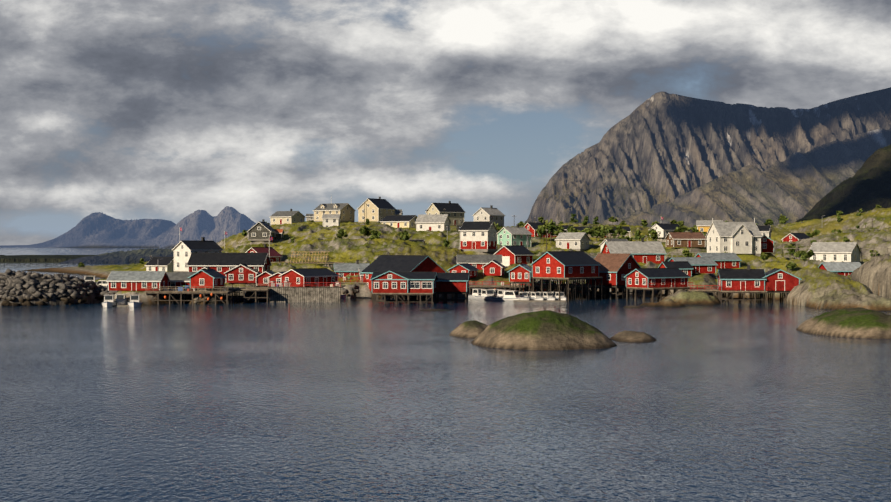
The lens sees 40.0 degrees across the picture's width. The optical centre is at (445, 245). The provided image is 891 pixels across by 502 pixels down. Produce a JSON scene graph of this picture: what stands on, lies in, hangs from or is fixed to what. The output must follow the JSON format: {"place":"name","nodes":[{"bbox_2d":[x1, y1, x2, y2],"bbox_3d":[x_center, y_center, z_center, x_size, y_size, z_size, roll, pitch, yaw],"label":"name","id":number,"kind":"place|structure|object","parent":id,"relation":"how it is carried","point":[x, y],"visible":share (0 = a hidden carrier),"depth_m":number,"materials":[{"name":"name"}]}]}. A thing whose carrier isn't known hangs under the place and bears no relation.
{"place":"outdoors","nodes":[
{"label":"outdoors","id":0,"kind":"place"},
{"bbox_2d":[267,271,286,285],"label":"cabin","id":1,"kind":"object","parent":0,"point":[275,277],"visible":0.33,"depth_m":276.08,"materials":[{"name":"red wood"}]},
{"bbox_2d":[0,248,890,501],"bbox_3d":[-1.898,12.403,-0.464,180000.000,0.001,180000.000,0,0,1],"label":"sea water","id":2,"kind":"structure","parent":0,"point":[355,400],"depth_m":95.09,"materials":[{"name":"blue liquid"}]},
{"bbox_2d":[102,295,116,306],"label":"boat","id":3,"kind":"object","parent":2,"relation":"on","point":[109,300],"visible":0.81,"depth_m":250.18,"materials":[{"name":"white plastic"}]},
{"bbox_2d":[114,291,128,304],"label":"boat","id":4,"kind":"object","parent":2,"relation":"on","point":[120,298],"visible":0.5,"depth_m":254.18,"materials":[{"name":"white plastic"}]},
{"bbox_2d":[128,295,142,306],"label":"boat","id":5,"kind":"object","parent":2,"relation":"on","point":[134,301],"visible":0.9,"depth_m":250.06,"materials":[{"name":"white plastic"}]},
{"bbox_2d":[233,291,268,301],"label":"wooden pier","id":6,"kind":"structure","parent":2,"relation":"on","point":[253,299],"depth_m":272.45,"materials":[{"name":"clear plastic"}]},
{"bbox_2d":[168,283,599,298],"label":"shore stones","id":7,"kind":"object","parent":2,"relation":"on","point":[345,291],"visible":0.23,"depth_m":285.66,"materials":[{"name":"grey stone"}]},
{"bbox_2d":[164,288,613,300],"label":"pier buoys","id":8,"kind":"object","parent":2,"relation":"in","point":[221,298],"visible":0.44,"depth_m":258.31},
{"bbox_2d":[370,270,437,304],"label":"restaurant front","id":9,"kind":"object","parent":2,"relation":"in","point":[400,284],"visible":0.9,"depth_m":259.58,"materials":[{"name":"red wood"}]},
{"bbox_2d":[468,289,481,298],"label":"boat","id":10,"kind":"object","parent":2,"relation":"on","point":[476,292],"visible":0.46,"depth_m":286.53,"materials":[{"name":"white plastic"}]},
{"bbox_2d":[475,289,497,299],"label":"boat","id":11,"kind":"object","parent":2,"relation":"on","point":[486,294],"visible":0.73,"depth_m":281.19,"materials":[{"name":"white plastic"}]},
{"bbox_2d":[494,290,505,296],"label":"boat","id":12,"kind":"object","parent":2,"relation":"on","point":[500,293],"visible":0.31,"depth_m":279.14,"materials":[{"name":"white plastic"}]},
{"bbox_2d":[492,290,528,300],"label":"boat","id":13,"kind":"object","parent":2,"relation":"on","point":[510,295],"visible":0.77,"depth_m":274.01,"materials":[{"name":"white plastic"}]},
{"bbox_2d":[531,292,543,299],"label":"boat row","id":14,"kind":"object","parent":2,"relation":"on","point":[536,295],"visible":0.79,"depth_m":275.92,"materials":[{"name":"white plastic"}]},
{"bbox_2d":[513,298,566,301],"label":"pontoon","id":15,"kind":"object","parent":2,"relation":"on","point":[559,300],"visible":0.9,"depth_m":271.75,"materials":[{"name":"grey wood"}]},
{"bbox_2d":[543,292,555,299],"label":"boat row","id":16,"kind":"object","parent":2,"relation":"on","point":[549,296],"visible":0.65,"depth_m":275.80,"materials":[{"name":"white plastic"}]},
{"bbox_2d":[555,292,566,300],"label":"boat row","id":17,"kind":"object","parent":2,"relation":"on","point":[562,297],"visible":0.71,"depth_m":275.82,"materials":[{"name":"white plastic"}]},
{"bbox_2d":[624,268,692,302],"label":"stilt cabin","id":18,"kind":"object","parent":2,"relation":"in","point":[659,280],"visible":0.94,"depth_m":270.72,"materials":[{"name":"red wood"}]},
{"bbox_2d":[686,285,725,301],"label":"deck","id":19,"kind":"structure","parent":2,"relation":"in","point":[712,292],"depth_m":268.45,"materials":[{"name":"brown wood"}]},
{"bbox_2d":[716,265,767,303],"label":"cabin","id":20,"kind":"object","parent":2,"relation":"on","point":[740,281],"visible":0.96,"depth_m":263.19,"materials":[{"name":"red wood"}]},
{"bbox_2d":[0,87,890,349],"bbox_3d":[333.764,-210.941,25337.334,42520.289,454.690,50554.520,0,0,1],"label":"ground","id":21,"kind":"structure","parent":0,"point":[688,161],"depth_m":2298.89,"materials":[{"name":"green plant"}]},
{"bbox_2d":[0,269,116,305],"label":"breakwater boulders","id":22,"kind":"object","parent":21,"relation":"on","point":[31,284],"visible":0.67,"depth_m":258.45,"materials":[{"name":"grey stone"}]},
{"bbox_2d":[84,276,96,282],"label":"van","id":23,"kind":"object","parent":21,"relation":"on","point":[89,278],"visible":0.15,"depth_m":290.64,"materials":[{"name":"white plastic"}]},
{"bbox_2d":[96,280,107,285],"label":"car","id":24,"kind":"object","parent":21,"relation":"on","point":[102,282],"visible":0.19,"depth_m":287.35,"materials":[{"name":"paint"}]},
{"bbox_2d":[106,271,169,290],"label":"quay shed","id":25,"kind":"structure","parent":21,"relation":"on","point":[129,280],"depth_m":260.54,"materials":[{"name":"red wood"}]},
{"bbox_2d":[145,257,173,271],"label":"white house","id":26,"kind":"structure","parent":21,"relation":"on","point":[161,264],"depth_m":333.99,"materials":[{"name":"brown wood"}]},
{"bbox_2d":[166,272,195,287],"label":"quay shed","id":27,"kind":"structure","parent":21,"relation":"on","point":[179,279],"depth_m":266.35,"materials":[{"name":"grey wood"}]},
{"bbox_2d":[146,287,235,304],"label":"pier","id":28,"kind":"structure","parent":21,"relation":"on","point":[161,292],"depth_m":258.84,"materials":[{"name":"brown wood"}]},
{"bbox_2d":[172,237,222,271],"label":"tall white house","id":29,"kind":"structure","parent":21,"relation":"on","point":[183,250],"depth_m":293.18,"materials":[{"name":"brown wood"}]},
{"bbox_2d":[188,269,226,287],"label":"quay cabin","id":30,"kind":"structure","parent":21,"relation":"on","point":[207,278],"depth_m":259.87,"materials":[{"name":"red wood"}]},
{"bbox_2d":[219,284,270,302],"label":"pier","id":31,"kind":"structure","parent":21,"relation":"on","point":[250,289],"depth_m":264.60,"materials":[{"name":"brown wood"}]},
{"bbox_2d":[186,253,271,285],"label":"red house","id":32,"kind":"structure","parent":31,"relation":"on","point":[240,267],"depth_m":285.26,"materials":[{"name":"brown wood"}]},
{"bbox_2d":[247,219,276,240],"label":"house","id":33,"kind":"structure","parent":21,"relation":"on","point":[261,231],"depth_m":406.96,"materials":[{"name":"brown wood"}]},
{"bbox_2d":[245,244,282,261],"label":"house","id":34,"kind":"structure","parent":21,"relation":"on","point":[275,256],"depth_m":329.93,"materials":[{"name":"brown wood"}]},
{"bbox_2d":[255,270,274,285],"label":"cabin","id":35,"kind":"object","parent":21,"relation":"on","point":[262,279],"depth_m":280.99,"materials":[{"name":"red wood"}]},
{"bbox_2d":[275,229,283,237],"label":"orange hill annex","id":36,"kind":"object","parent":21,"relation":"on","point":[279,233],"visible":0.58,"depth_m":412.78,"materials":[{"name":"brown wood"}]},
{"bbox_2d":[270,209,305,224],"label":"house","id":37,"kind":"structure","parent":21,"relation":"on","point":[283,217],"depth_m":468.25,"materials":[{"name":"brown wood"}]},
{"bbox_2d":[269,282,345,302],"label":"quay wall","id":38,"kind":"structure","parent":21,"relation":"on","point":[326,294],"depth_m":268.12,"materials":[{"name":"grey wood"}]},
{"bbox_2d":[279,268,339,286],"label":"pier cabin","id":39,"kind":"object","parent":38,"relation":"on","point":[311,275],"visible":0.81,"depth_m":272.27,"materials":[{"name":"red wood"}]},
{"bbox_2d":[271,252,344,266],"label":"timber frame","id":40,"kind":"object","parent":21,"relation":"on","point":[314,262],"visible":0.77,"depth_m":316.65,"materials":[{"name":"brown wood"}]},
{"bbox_2d":[305,214,313,220],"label":"house","id":41,"kind":"structure","parent":21,"relation":"on","point":[310,217],"depth_m":479.22,"materials":[{"name":"white wood"}]},
{"bbox_2d":[322,214,340,226],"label":"house","id":42,"kind":"structure","parent":21,"relation":"on","point":[329,220],"depth_m":437.96,"materials":[{"name":"white wood"}]},
{"bbox_2d":[313,203,355,221],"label":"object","id":43,"kind":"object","parent":21,"relation":"on","point":[346,211],"visible":0.75,"depth_m":457.98,"materials":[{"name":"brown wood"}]},
{"bbox_2d":[336,228,347,237],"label":"bush","id":44,"kind":"object","parent":21,"relation":"on","point":[341,233],"visible":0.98,"depth_m":359.45,"materials":[{"name":"green plant"}]},
{"bbox_2d":[333,260,369,278],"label":"house","id":45,"kind":"structure","parent":21,"relation":"on","point":[342,270],"depth_m":297.79,"materials":[{"name":"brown wood"}]},
{"bbox_2d":[341,278,366,283],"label":"deck","id":46,"kind":"structure","parent":21,"relation":"on","point":[363,282],"depth_m":292.05,"materials":[{"name":"brown wood"}]},
{"bbox_2d":[107,277,615,290],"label":"quay crates and pallets","id":47,"kind":"object","parent":21,"relation":"on","point":[281,284],"visible":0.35,"depth_m":271.56,"materials":[{"name":"brown wood"}]},
{"bbox_2d":[358,268,364,281],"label":"shed","id":48,"kind":"structure","parent":21,"relation":"on","point":[360,270],"depth_m":294.63,"materials":[{"name":"brown wood"}]},
{"bbox_2d":[359,226,371,238],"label":"bush","id":49,"kind":"object","parent":21,"relation":"on","point":[364,230],"visible":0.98,"depth_m":371.46,"materials":[{"name":"green plant"}]},
{"bbox_2d":[369,230,380,239],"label":"bush","id":50,"kind":"object","parent":21,"relation":"on","point":[376,234],"visible":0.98,"depth_m":367.20,"materials":[{"name":"green plant"}]},
{"bbox_2d":[357,197,395,222],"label":"house","id":51,"kind":"structure","parent":21,"relation":"on","point":[378,210],"depth_m":456.09,"materials":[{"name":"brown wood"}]},
{"bbox_2d":[380,215,416,227],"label":"house","id":52,"kind":"structure","parent":21,"relation":"on","point":[402,221],"depth_m":436.59,"materials":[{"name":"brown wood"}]},
{"bbox_2d":[395,209,402,214],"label":"beige wing","id":53,"kind":"structure","parent":21,"relation":"on","point":[398,212],"depth_m":464.45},
{"bbox_2d":[360,255,446,299],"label":"restaurant","id":54,"kind":"structure","parent":21,"relation":"on","point":[405,263],"depth_m":286.33,"materials":[{"name":"brown wood"}]},
{"bbox_2d":[402,230,408,239],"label":"shrub","id":55,"kind":"object","parent":21,"relation":"on","point":[405,236],"visible":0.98,"depth_m":364.64,"materials":[{"name":"green plant"}]},
{"bbox_2d":[415,214,450,230],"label":"house","id":56,"kind":"structure","parent":21,"relation":"on","point":[433,222],"depth_m":426.91,"materials":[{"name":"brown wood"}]},
{"bbox_2d":[425,201,465,226],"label":"house","id":57,"kind":"structure","parent":21,"relation":"on","point":[455,212],"depth_m":467.45,"materials":[{"name":"brown wood"}]},
{"bbox_2d":[435,273,469,302],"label":"boathouse","id":58,"kind":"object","parent":21,"relation":"on","point":[455,284],"visible":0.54,"depth_m":266.15,"materials":[{"name":"brown wood"}]},
{"bbox_2d":[447,263,478,277],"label":"house","id":59,"kind":"structure","parent":21,"relation":"on","point":[471,270],"depth_m":297.06,"materials":[{"name":"red wood"}]},
{"bbox_2d":[458,221,497,251],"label":"house","id":60,"kind":"structure","parent":21,"relation":"on","point":[478,236],"depth_m":351.48,"materials":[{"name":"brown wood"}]},
{"bbox_2d":[457,255,501,269],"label":"house","id":61,"kind":"structure","parent":21,"relation":"on","point":[478,261],"depth_m":317.38,"materials":[{"name":"grey wood"}]},
{"bbox_2d":[472,205,504,226],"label":"tall grey house","id":62,"kind":"structure","parent":21,"relation":"on","point":[495,215],"depth_m":426.90,"materials":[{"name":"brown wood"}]},
{"bbox_2d":[481,260,505,275],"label":"cabin","id":63,"kind":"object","parent":21,"relation":"on","point":[493,268],"depth_m":301.89,"materials":[{"name":"red wood"}]},
{"bbox_2d":[493,245,533,265],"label":"red garage","id":64,"kind":"structure","parent":21,"relation":"on","point":[516,254],"depth_m":326.74,"materials":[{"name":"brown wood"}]},
{"bbox_2d":[497,224,532,246],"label":"mint house","id":65,"kind":"structure","parent":21,"relation":"on","point":[517,235],"depth_m":376.93,"materials":[{"name":"green wood"}]},
{"bbox_2d":[469,281,561,292],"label":"pier","id":66,"kind":"structure","parent":21,"relation":"on","point":[493,286],"depth_m":290.37,"materials":[{"name":"brown wood"}]},
{"bbox_2d":[507,264,535,291],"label":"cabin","id":67,"kind":"object","parent":21,"relation":"on","point":[519,274],"visible":0.85,"depth_m":281.51,"materials":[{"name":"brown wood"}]},
{"bbox_2d":[524,220,556,237],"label":"red house","id":68,"kind":"structure","parent":21,"relation":"on","point":[532,227],"depth_m":415.69,"materials":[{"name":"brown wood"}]},
{"bbox_2d":[536,224,545,236],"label":"birch tree","id":69,"kind":"object","parent":21,"relation":"on","point":[538,230],"visible":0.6,"depth_m":389.84,"materials":[{"name":"green plant"}]},
{"bbox_2d":[540,219,560,243],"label":"birch tree","id":70,"kind":"object","parent":21,"relation":"on","point":[550,226],"visible":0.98,"depth_m":386.36,"materials":[{"name":"green plant"}]},
{"bbox_2d":[548,224,566,235],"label":"birch tree","id":71,"kind":"object","parent":21,"relation":"on","point":[559,227],"visible":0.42,"depth_m":394.12,"materials":[{"name":"green plant"}]},
{"bbox_2d":[530,251,602,301],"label":"house","id":72,"kind":"structure","parent":21,"relation":"on","point":[569,267],"depth_m":277.92,"materials":[{"name":"red wood"}]},
{"bbox_2d":[564,225,577,232],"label":"birch tree","id":73,"kind":"object","parent":21,"relation":"on","point":[570,229],"visible":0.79,"depth_m":417.74,"materials":[{"name":"green plant"}]},
{"bbox_2d":[555,232,590,250],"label":"grey house","id":74,"kind":"structure","parent":21,"relation":"on","point":[577,241],"depth_m":376.52,"materials":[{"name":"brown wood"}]},
{"bbox_2d":[569,213,577,222],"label":"spruce tree","id":75,"kind":"object","parent":21,"relation":"on","point":[573,220],"visible":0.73,"depth_m":539.07,"materials":[{"name":"green plant"}]},
{"bbox_2d":[578,228,594,236],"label":"birch tree","id":76,"kind":"object","parent":21,"relation":"on","point":[589,231],"visible":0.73,"depth_m":400.03,"materials":[{"name":"green plant"}]},
{"bbox_2d":[561,282,625,298],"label":"pier","id":77,"kind":"structure","parent":21,"relation":"on","point":[604,294],"depth_m":284.92,"materials":[{"name":"brown wood"}]},
{"bbox_2d":[590,225,605,240],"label":"birch tree","id":78,"kind":"object","parent":21,"relation":"on","point":[597,232],"visible":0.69,"depth_m":409.84,"materials":[{"name":"green plant"}]},
{"bbox_2d":[573,224,630,237],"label":"long dark house","id":79,"kind":"structure","parent":21,"relation":"on","point":[628,230],"depth_m":456.19,"materials":[{"name":"brown wood"}]},
{"bbox_2d":[600,224,615,237],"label":"birch tree","id":80,"kind":"object","parent":21,"relation":"on","point":[606,229],"visible":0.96,"depth_m":402.07,"materials":[{"name":"green plant"}]},
{"bbox_2d":[599,239,627,250],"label":"house","id":81,"kind":"structure","parent":21,"relation":"on","point":[602,244],"depth_m":370.27,"materials":[{"name":"white wood"}]},
{"bbox_2d":[587,253,641,299],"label":"wharf building","id":82,"kind":"structure","parent":21,"relation":"on","point":[614,269],"depth_m":285.24,"materials":[{"name":"brown wood"}]},
{"bbox_2d":[611,225,625,237],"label":"birch tree","id":83,"kind":"object","parent":21,"relation":"on","point":[619,230],"visible":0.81,"depth_m":418.31,"materials":[{"name":"green plant"}]},
{"bbox_2d":[617,231,633,240],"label":"birch tree","id":84,"kind":"object","parent":21,"relation":"on","point":[623,233],"visible":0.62,"depth_m":397.61,"materials":[{"name":"green plant"}]},
{"bbox_2d":[601,238,666,263],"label":"house","id":85,"kind":"structure","parent":21,"relation":"on","point":[642,251],"depth_m":330.81,"materials":[{"name":"grey wood"}]},
{"bbox_2d":[634,230,644,240],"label":"birch tree","id":86,"kind":"object","parent":21,"relation":"on","point":[637,235],"visible":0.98,"depth_m":437.03,"materials":[{"name":"green plant"}]},
{"bbox_2d":[647,227,659,240],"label":"birch tree","id":87,"kind":"object","parent":21,"relation":"on","point":[653,233],"visible":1,"depth_m":427.25,"materials":[{"name":"green plant"}]},
{"bbox_2d":[649,222,679,237],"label":"white house","id":88,"kind":"structure","parent":21,"relation":"on","point":[664,230],"depth_m":473.87,"materials":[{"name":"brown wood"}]},
{"bbox_2d":[658,261,692,276],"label":"house","id":89,"kind":"structure","parent":21,"relation":"on","point":[686,267],"depth_m":292.83,"materials":[{"name":"red wood"}]},
{"bbox_2d":[673,225,689,231],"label":"birch tree","id":90,"kind":"object","parent":21,"relation":"on","point":[682,228],"visible":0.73,"depth_m":398.79,"materials":[{"name":"green plant"}]},
{"bbox_2d":[665,230,706,246],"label":"house","id":91,"kind":"structure","parent":21,"relation":"on","point":[685,239],"depth_m":375.08,"materials":[{"name":"brown wood"}]},
{"bbox_2d":[682,248,692,256],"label":"shrub","id":92,"kind":"object","parent":21,"relation":"on","point":[686,252],"visible":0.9,"depth_m":340.06,"materials":[{"name":"green plant"}]},
{"bbox_2d":[669,252,706,256],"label":"rack","id":93,"kind":"object","parent":21,"relation":"on","point":[671,254],"visible":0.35,"depth_m":347.63,"materials":[{"name":"brown wood"}]},
{"bbox_2d":[669,257,717,273],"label":"house","id":94,"kind":"structure","parent":21,"relation":"on","point":[699,265],"depth_m":296.49,"materials":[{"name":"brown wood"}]},
{"bbox_2d":[696,220,722,231],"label":"yellow house","id":95,"kind":"structure","parent":21,"relation":"on","point":[703,225],"depth_m":415.14,"materials":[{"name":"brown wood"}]},
{"bbox_2d":[695,253,741,267],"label":"house","id":96,"kind":"structure","parent":21,"relation":"on","point":[727,260],"depth_m":316.15,"materials":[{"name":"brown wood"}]},
{"bbox_2d":[705,218,762,255],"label":"white villa","id":97,"kind":"object","parent":21,"relation":"on","point":[737,237],"visible":1,"depth_m":334.18,"materials":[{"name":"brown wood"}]},
{"bbox_2d":[757,225,771,238],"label":"grey house","id":98,"kind":"structure","parent":21,"relation":"on","point":[765,230],"depth_m":444.25,"materials":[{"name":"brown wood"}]},
{"bbox_2d":[760,253,768,259],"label":"bush","id":99,"kind":"object","parent":21,"relation":"on","point":[763,256],"visible":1,"depth_m":319.48,"materials":[{"name":"green plant"}]},
{"bbox_2d":[761,235,774,251],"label":"house","id":100,"kind":"structure","parent":21,"relation":"on","point":[767,244],"depth_m":340.10,"materials":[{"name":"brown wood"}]},
{"bbox_2d":[756,268,801,303],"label":"cabin","id":101,"kind":"object","parent":21,"relation":"on","point":[780,281],"visible":0.62,"depth_m":262.59,"materials":[{"name":"red wood"}]},
{"bbox_2d":[778,214,787,223],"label":"birch tree","id":102,"kind":"object","parent":21,"relation":"on","point":[783,219],"visible":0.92,"depth_m":541.95,"materials":[{"name":"green plant"}]},
{"bbox_2d":[768,243,810,259],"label":"rack","id":103,"kind":"object","parent":21,"relation":"on","point":[782,248],"visible":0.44,"depth_m":341.50,"materials":[{"name":"brown wood"}]},
{"bbox_2d":[786,261,796,268],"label":"bush","id":104,"kind":"object","parent":21,"relation":"on","point":[791,265],"visible":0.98,"depth_m":297.30,"materials":[{"name":"green plant"}]},
{"bbox_2d":[781,233,809,241],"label":"red house","id":105,"kind":"structure","parent":21,"relation":"on","point":[792,237],"depth_m":395.30,"materials":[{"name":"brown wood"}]},
{"bbox_2d":[793,250,805,259],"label":"shrub","id":106,"kind":"object","parent":21,"relation":"on","point":[796,254],"visible":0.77,"depth_m":334.64,"materials":[{"name":"green plant"}]},
{"bbox_2d":[804,249,814,260],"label":"birch tree","id":107,"kind":"object","parent":21,"relation":"on","point":[810,253],"visible":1,"depth_m":317.34,"materials":[{"name":"green plant"}]},
{"bbox_2d":[809,242,860,261],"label":"house","id":108,"kind":"structure","parent":21,"relation":"on","point":[837,251],"depth_m":324.77,"materials":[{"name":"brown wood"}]},
{"bbox_2d":[818,262,860,275],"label":"house","id":109,"kind":"structure","parent":21,"relation":"on","point":[844,268],"depth_m":295.75,"materials":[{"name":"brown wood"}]},
{"bbox_2d":[860,248,889,263],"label":"rack","id":110,"kind":"object","parent":21,"relation":"on","point":[873,251],"visible":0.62,"depth_m":326.55,"materials":[{"name":"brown wood"}]},
{"bbox_2d":[0,0,890,245],"label":"sky","id":111,"kind":"structure","parent":0,"point":[171,110],"materials":[{"name":"grey"}]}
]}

